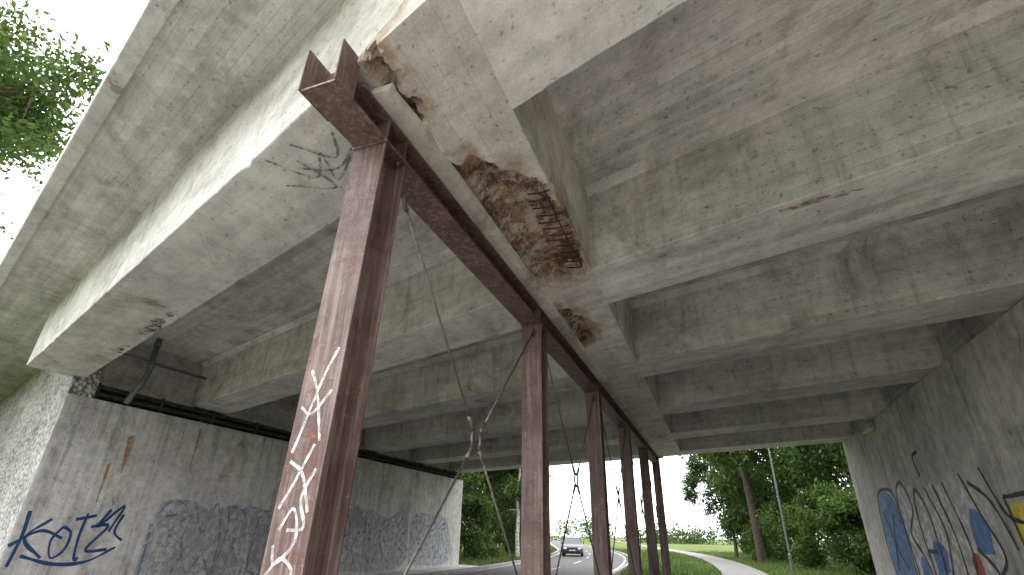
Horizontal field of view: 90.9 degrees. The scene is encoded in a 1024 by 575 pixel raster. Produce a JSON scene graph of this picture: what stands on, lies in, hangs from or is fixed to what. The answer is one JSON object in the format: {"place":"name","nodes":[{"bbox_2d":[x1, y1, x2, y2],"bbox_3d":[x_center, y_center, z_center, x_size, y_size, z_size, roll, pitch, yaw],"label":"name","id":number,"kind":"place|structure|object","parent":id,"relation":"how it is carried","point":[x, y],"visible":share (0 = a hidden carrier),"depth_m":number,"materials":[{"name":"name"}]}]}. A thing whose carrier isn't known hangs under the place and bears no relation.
{"place":"outdoors","nodes":[
{"label":"outdoors","id":0,"kind":"place"},
{"bbox_2d":[260,139,408,574],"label":"steel column","id":1,"kind":"structure","parent":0,"point":[349,315],"depth_m":3.57,"materials":[{"name":"brown metal"}]},
{"bbox_2d":[270,347,339,574],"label":"graffiti tag","id":2,"kind":"object","parent":1,"relation":"attached to","point":[283,556],"visible":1,"depth_m":3.17,"materials":[{"name":"white paint"}]},
{"bbox_2d":[363,565,475,574],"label":"gravel apron","id":3,"kind":"object","parent":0,"point":[424,570],"visible":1,"depth_m":24.11,"materials":[{"name":"grey gravel"}]},
{"bbox_2d":[0,393,462,574],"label":"abutment wall","id":4,"kind":"structure","parent":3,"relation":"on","point":[87,442],"depth_m":14.38,"materials":[{"name":"concrete"}]},
{"bbox_2d":[5,505,125,566],"bbox_3d":[-10.396,5.827,11.942,0.002,1.370,2.443,-9,-28,19],"label":"graffiti tag","id":5,"kind":"object","parent":4,"relation":"attached to","point":[101,523],"visible":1,"depth_m":11.79,"materials":[{"name":"blue paint"}]},
{"bbox_2d":[96,428,201,502],"bbox_3d":[-9.878,4.856,13.883,0.001,2.365,2.363,-9,-28,19],"label":"rust stain","id":6,"kind":"object","parent":4,"relation":"attached to","point":[125,454],"visible":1,"depth_m":13.26,"materials":[{"name":"rust"}]},
{"bbox_2d":[136,500,269,574],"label":"graffiti outline","id":7,"kind":"object","parent":4,"relation":"attached to","point":[201,532],"visible":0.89,"depth_m":14.95,"materials":[{"name":"paint"}]},
{"bbox_2d":[135,500,272,574],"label":"graffiti piece","id":8,"kind":"object","parent":4,"relation":"attached to","point":[172,532],"visible":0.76,"depth_m":14.87,"materials":[{"name":"grey paint"}]},
{"bbox_2d":[97,389,448,476],"bbox_3d":[-7.776,9.546,21.222,0.500,5.470,22.412,-9,-28,19],"label":"backwall","id":9,"kind":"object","parent":4,"relation":"on","point":[166,406],"visible":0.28,"depth_m":16.80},
{"bbox_2d":[94,383,460,478],"bbox_3d":[-7.000,6.988,21.633,0.114,0.408,21.897,-9,-28,19],"label":"service pipe","id":10,"kind":"object","parent":4,"relation":"on","point":[162,402],"visible":0.74,"depth_m":15.96,"materials":[{"name":"black metal"}]},
{"bbox_2d":[194,409,457,478],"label":"bearing block","id":11,"kind":"structure","parent":4,"relation":"on","point":[203,415],"depth_m":15.96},
{"bbox_2d":[339,508,450,571],"bbox_3d":[-5.276,12.047,24.140,0.001,2.562,10.465,-9,-28,19],"label":"graffiti piece","id":12,"kind":"object","parent":4,"relation":"attached to","point":[355,554],"visible":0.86,"depth_m":23.25,"materials":[{"name":"paint"}]},
{"bbox_2d":[345,513,446,563],"bbox_3d":[-5.310,11.882,24.090,0.003,2.175,10.063,-9,-28,19],"label":"graffiti outline","id":13,"kind":"object","parent":4,"relation":"attached to","point":[397,536],"visible":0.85,"depth_m":23.92,"materials":[{"name":"paint"}]},
{"bbox_2d":[0,0,855,540],"label":"sky","id":14,"kind":"structure","parent":0,"point":[94,21],"materials":[{"name":"white"}]},
{"bbox_2d":[441,538,627,574],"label":"road","id":15,"kind":"structure","parent":0,"point":[574,564],"depth_m":29.51,"materials":[{"name":"grey asphalt"}]},
{"bbox_2d":[561,537,583,555],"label":"car","id":16,"kind":"object","parent":15,"relation":"on","point":[572,545],"visible":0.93,"depth_m":43.70,"materials":[{"name":"paint"}]},
{"bbox_2d":[521,323,550,574],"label":"steel column","id":17,"kind":"structure","parent":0,"point":[535,526],"depth_m":7.19,"materials":[{"name":"brown metal"}]},
{"bbox_2d":[584,391,611,574],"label":"steel column","id":18,"kind":"structure","parent":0,"point":[599,501],"depth_m":10.83,"materials":[{"name":"brown metal"}]},
{"bbox_2d":[617,427,641,574],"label":"steel column","id":19,"kind":"structure","parent":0,"point":[630,506],"depth_m":14.46,"materials":[{"name":"brown metal"}]},
{"bbox_2d":[638,448,659,574],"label":"steel column","id":20,"kind":"structure","parent":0,"point":[648,506],"depth_m":18.08,"materials":[{"name":"brown metal"}]},
{"bbox_2d":[651,463,671,574],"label":"steel column","id":21,"kind":"structure","parent":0,"point":[661,518],"depth_m":21.68,"materials":[{"name":"brown metal"}]},
{"bbox_2d":[458,536,875,574],"bbox_3d":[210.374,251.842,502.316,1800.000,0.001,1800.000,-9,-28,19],"label":"ground","id":22,"kind":"structure","parent":0,"point":[719,547],"depth_m":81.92,"materials":[{"name":"green plant"}]},
{"bbox_2d":[0,365,105,557],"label":"retaining wall","id":23,"kind":"structure","parent":22,"relation":"on","point":[30,408],"depth_m":13.36,"materials":[{"name":"grey concrete"}]},
{"bbox_2d":[0,0,112,240],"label":"deciduous tree","id":24,"kind":"object","parent":22,"relation":"on","point":[28,121],"visible":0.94,"depth_m":20.18,"materials":[{"name":"green plant"}]},
{"bbox_2d":[458,472,489,497],"bbox_3d":[-5.446,13.496,41.024,11.615,15.220,9.977,-2,-26,6],"label":"deciduous tree","id":25,"kind":"object","parent":22,"relation":"on","point":[469,477],"visible":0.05,"depth_m":36.64,"materials":[{"name":"green plant"}]},
{"bbox_2d":[459,479,499,559],"bbox_3d":[-3.379,16.979,36.235,4.954,5.974,5.253,1,-26,0],"label":"shrub","id":26,"kind":"object","parent":22,"relation":"on","point":[471,541],"visible":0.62,"depth_m":35.38,"materials":[{"name":"green plant"}]},
{"bbox_2d":[461,503,504,557],"bbox_3d":[-2.492,19.510,40.565,4.335,5.034,4.596,-5,-27,11],"label":"shrub","id":27,"kind":"object","parent":22,"relation":"on","point":[496,527],"visible":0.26,"depth_m":39.70,"materials":[{"name":"green plant"}]},
{"bbox_2d":[412,544,557,574],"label":"kerb","id":28,"kind":"structure","parent":22,"relation":"on","point":[466,569],"depth_m":24.80,"materials":[{"name":"concrete"}]},
{"bbox_2d":[464,468,521,542],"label":"deciduous tree","id":29,"kind":"object","parent":22,"relation":"on","point":[496,477],"visible":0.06,"depth_m":45.26,"materials":[{"name":"green plant"}]},
{"bbox_2d":[472,470,520,530],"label":"deciduous tree","id":30,"kind":"object","parent":22,"relation":"on","point":[498,487],"visible":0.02,"depth_m":55.90,"materials":[{"name":"green plant"}]},
{"bbox_2d":[491,512,520,552],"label":"shrub","id":31,"kind":"object","parent":22,"relation":"on","point":[511,529],"visible":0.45,"depth_m":47.17,"materials":[{"name":"green plant"}]},
{"bbox_2d":[497,504,520,550],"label":"shrub","id":32,"kind":"object","parent":22,"relation":"on","point":[515,531],"visible":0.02,"depth_m":55.07,"materials":[{"name":"green plant"}]},
{"bbox_2d":[495,468,556,555],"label":"birch tree","id":33,"kind":"object","parent":22,"relation":"on","point":[512,484],"visible":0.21,"depth_m":41.70,"materials":[{"name":"green plant"}]},
{"bbox_2d":[558,539,627,574],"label":"kerb","id":34,"kind":"structure","parent":22,"relation":"on","point":[616,572],"depth_m":27.77,"materials":[{"name":"concrete"}]},
{"bbox_2d":[461,509,856,544],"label":"distant trees","id":35,"kind":"object","parent":22,"relation":"on","point":[686,538],"visible":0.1,"depth_m":151.83,"materials":[{"name":"green plant"}]},
{"bbox_2d":[677,452,776,556],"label":"deciduous tree","id":36,"kind":"object","parent":22,"relation":"on","point":[694,477],"visible":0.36,"depth_m":50.23,"materials":[{"name":"green plant"}]},
{"bbox_2d":[720,514,754,554],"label":"shrub","id":37,"kind":"object","parent":22,"relation":"on","point":[745,550],"visible":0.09,"depth_m":55.95,"materials":[{"name":"green plant"}]},
{"bbox_2d":[703,491,777,509],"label":"deciduous tree","id":38,"kind":"object","parent":22,"relation":"on","point":[725,502],"visible":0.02,"depth_m":65.61,"materials":[{"name":"green plant"}]},
{"bbox_2d":[673,447,814,562],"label":"deciduous tree","id":39,"kind":"object","parent":22,"relation":"on","point":[742,479],"visible":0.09,"depth_m":42.62,"materials":[{"name":"green plant"}]},
{"bbox_2d":[739,507,771,558],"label":"shrub","id":40,"kind":"object","parent":22,"relation":"on","point":[741,547],"visible":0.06,"depth_m":49.34,"materials":[{"name":"green plant"}]},
{"bbox_2d":[739,515,791,560],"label":"shrub","id":41,"kind":"object","parent":22,"relation":"on","point":[749,532],"visible":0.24,"depth_m":40.48,"materials":[{"name":"green plant"}]},
{"bbox_2d":[759,511,795,561],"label":"shrub","id":42,"kind":"object","parent":22,"relation":"on","point":[783,558],"visible":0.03,"depth_m":41.85,"materials":[{"name":"green plant"}]},
{"bbox_2d":[768,448,794,574],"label":"street lamp","id":43,"kind":"object","parent":22,"relation":"on","point":[788,549],"visible":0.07,"depth_m":27.00,"materials":[{"name":"grey metal"}]},
{"bbox_2d":[757,499,826,563],"bbox_3d":[20.430,18.431,37.448,4.644,4.981,4.924,2,-26,-2],"label":"shrub","id":44,"kind":"object","parent":22,"relation":"on","point":[774,506],"visible":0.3,"depth_m":37.21,"materials":[{"name":"green plant"}]},
{"bbox_2d":[745,460,841,540],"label":"deciduous tree","id":45,"kind":"object","parent":22,"relation":"on","point":[766,502],"visible":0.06,"depth_m":49.45,"materials":[{"name":"green plant"}]},
{"bbox_2d":[732,444,855,541],"bbox_3d":[22.484,13.842,39.535,10.889,14.198,9.353,-20,-33,37],"label":"deciduous tree","id":46,"kind":"object","parent":22,"relation":"on","point":[783,479],"visible":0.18,"depth_m":39.31,"materials":[{"name":"green plant"}]},
{"bbox_2d":[749,452,852,561],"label":"deciduous tree","id":47,"kind":"object","parent":22,"relation":"on","point":[810,485],"depth_m":45.34,"materials":[{"name":"green plant"}]},
{"bbox_2d":[756,486,851,569],"bbox_3d":[18.401,15.107,31.073,5.253,5.372,4.954,0,-26,3],"label":"shrub","id":48,"kind":"object","parent":22,"relation":"on","point":[811,550],"visible":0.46,"depth_m":30.96,"materials":[{"name":"green plant"}]},
{"bbox_2d":[777,442,855,524],"bbox_3d":[21.734,11.030,31.144,9.794,11.885,9.619,12,-28,-22],"label":"deciduous tree","id":49,"kind":"object","parent":22,"relation":"on","point":[797,464],"visible":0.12,"depth_m":31.95,"materials":[{"name":"green plant"}]},
{"bbox_2d":[795,480,876,574],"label":"shrub","id":50,"kind":"object","parent":22,"relation":"on","point":[828,516],"visible":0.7,"depth_m":25.88,"materials":[{"name":"green plant"}]},
{"bbox_2d":[839,469,861,521],"bbox_3d":[20.622,12.780,27.195,6.193,6.494,6.566,-1,-26,4],"label":"shrub","id":51,"kind":"object","parent":22,"relation":"on","point":[845,473],"visible":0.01,"depth_m":28.57,"materials":[{"name":"green plant"}]},
{"bbox_2d":[830,480,872,563],"bbox_3d":[18.226,11.599,24.290,5.574,5.805,5.910,20,-32,-34],"label":"shrub","id":52,"kind":"object","parent":22,"relation":"on","point":[846,499],"visible":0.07,"depth_m":24.88,"materials":[{"name":"green plant"}]},
{"bbox_2d":[842,298,1023,574],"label":"abutment wall","id":53,"kind":"structure","parent":22,"relation":"on","point":[960,411],"depth_m":10.00,"materials":[{"name":"concrete"}]},
{"bbox_2d":[860,422,874,433],"bbox_3d":[10.918,4.310,15.474,0.218,0.240,0.760,-9,-28,19],"label":"wall lamp","id":54,"kind":"object","parent":53,"relation":"attached to","point":[866,428],"visible":1,"depth_m":15.24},
{"bbox_2d":[880,492,915,574],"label":"graffiti piece","id":55,"kind":"object","parent":53,"relation":"attached to","point":[889,507],"visible":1,"depth_m":14.70,"materials":[{"name":"blue paint"}]},
{"bbox_2d":[877,450,978,574],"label":"graffiti outline","id":56,"kind":"object","parent":53,"relation":"attached to","point":[931,551],"visible":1,"depth_m":12.60,"materials":[{"name":"paint"}]},
{"bbox_2d":[851,310,1007,432],"bbox_3d":[8.780,0.074,8.950,0.840,1.359,24.327,-9,-28,19],"label":"backwall","id":57,"kind":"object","parent":53,"relation":"on","point":[953,336],"visible":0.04,"depth_m":10.25,"materials":[{"name":"concrete"}]},
{"bbox_2d":[897,477,1009,574],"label":"graffiti piece","id":58,"kind":"object","parent":53,"relation":"attached to","point":[961,501],"visible":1,"depth_m":11.26,"materials":[{"name":"grey paint"}]},
{"bbox_2d":[921,509,995,574],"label":"graffiti piece","id":59,"kind":"object","parent":53,"relation":"attached to","point":[982,536],"visible":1,"depth_m":10.09,"materials":[{"name":"blue paint"}]},
{"bbox_2d":[972,553,986,574],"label":"graffiti piece","id":60,"kind":"object","parent":53,"relation":"attached to","point":[981,569],"visible":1,"depth_m":10.14,"materials":[{"name":"red paint"}]},
{"bbox_2d":[957,467,1023,574],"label":"graffiti outline","id":61,"kind":"object","parent":53,"relation":"attached to","point":[1010,516],"visible":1,"depth_m":9.17,"materials":[{"name":"black paint"}]},
{"bbox_2d":[1011,502,1023,550],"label":"graffiti piece","id":62,"kind":"object","parent":53,"relation":"attached to","point":[1017,509],"visible":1,"depth_m":8.54,"materials":[{"name":"yellow paint"}]},
{"bbox_2d":[610,540,767,574],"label":"path","id":63,"kind":"structure","parent":0,"point":[727,567],"depth_m":33.42,"materials":[{"name":"grey asphalt"}]},
{"bbox_3d":[2.626,7.705,11.646,1.000,0.299,24.600,-9,-28,19],"label":"plinth","id":64,"kind":"object","parent":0,"visible":0},
{"bbox_2d":[298,39,659,462],"bbox_3d":[2.606,3.118,13.586,0.348,0.443,23.190,-9,-28,19],"label":"steel girder","id":65,"kind":"object","parent":64,"relation":"on","point":[346,108],"visible":0.77,"depth_m":5.29,"materials":[{"name":"brown metal"}]},
{"bbox_2d":[401,192,533,574],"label":"cross brace","id":66,"kind":"object","parent":65,"relation":"attached to","point":[470,421],"visible":0.99,"depth_m":5.14,"materials":[{"name":"grey metal"}]},
{"bbox_2d":[0,0,1023,472],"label":"road bridge","id":67,"kind":"structure","parent":65,"relation":"on","point":[708,226],"depth_m":6.73,"materials":[{"name":"concrete"}]},
{"bbox_2d":[122,338,205,403],"bbox_3d":[-9.916,2.352,13.867,0.643,1.794,3.176,-4,-27,11],"label":"drain pipe","id":68,"kind":"object","parent":67,"relation":"attached to","point":[151,363],"visible":0.97,"depth_m":13.57,"materials":[{"name":"grey metal"}]},
{"bbox_2d":[548,363,599,574],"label":"cross brace","id":69,"kind":"object","parent":65,"relation":"attached to","point":[575,476],"visible":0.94,"depth_m":8.94,"materials":[{"name":"grey metal"}]},
{"bbox_2d":[603,425,635,574],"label":"cross brace","id":70,"kind":"object","parent":65,"relation":"attached to","point":[618,493],"visible":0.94,"depth_m":12.65,"materials":[{"name":"grey metal"}]},
{"bbox_2d":[632,453,655,571],"bbox_3d":[4.225,7.112,16.401,0.043,3.918,3.918,-9,-28,19],"label":"cross brace","id":71,"kind":"object","parent":65,"relation":"attached to","point":[641,502],"visible":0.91,"depth_m":16.48,"materials":[{"name":"grey metal"}]},
{"bbox_2d":[651,466,666,564],"bbox_3d":[5.761,8.940,20.073,0.043,3.918,3.918,-9,-28,19],"label":"cross brace","id":72,"kind":"object","parent":65,"relation":"attached to","point":[656,511],"visible":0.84,"depth_m":20.33,"materials":[{"name":"grey metal"}]}
]}

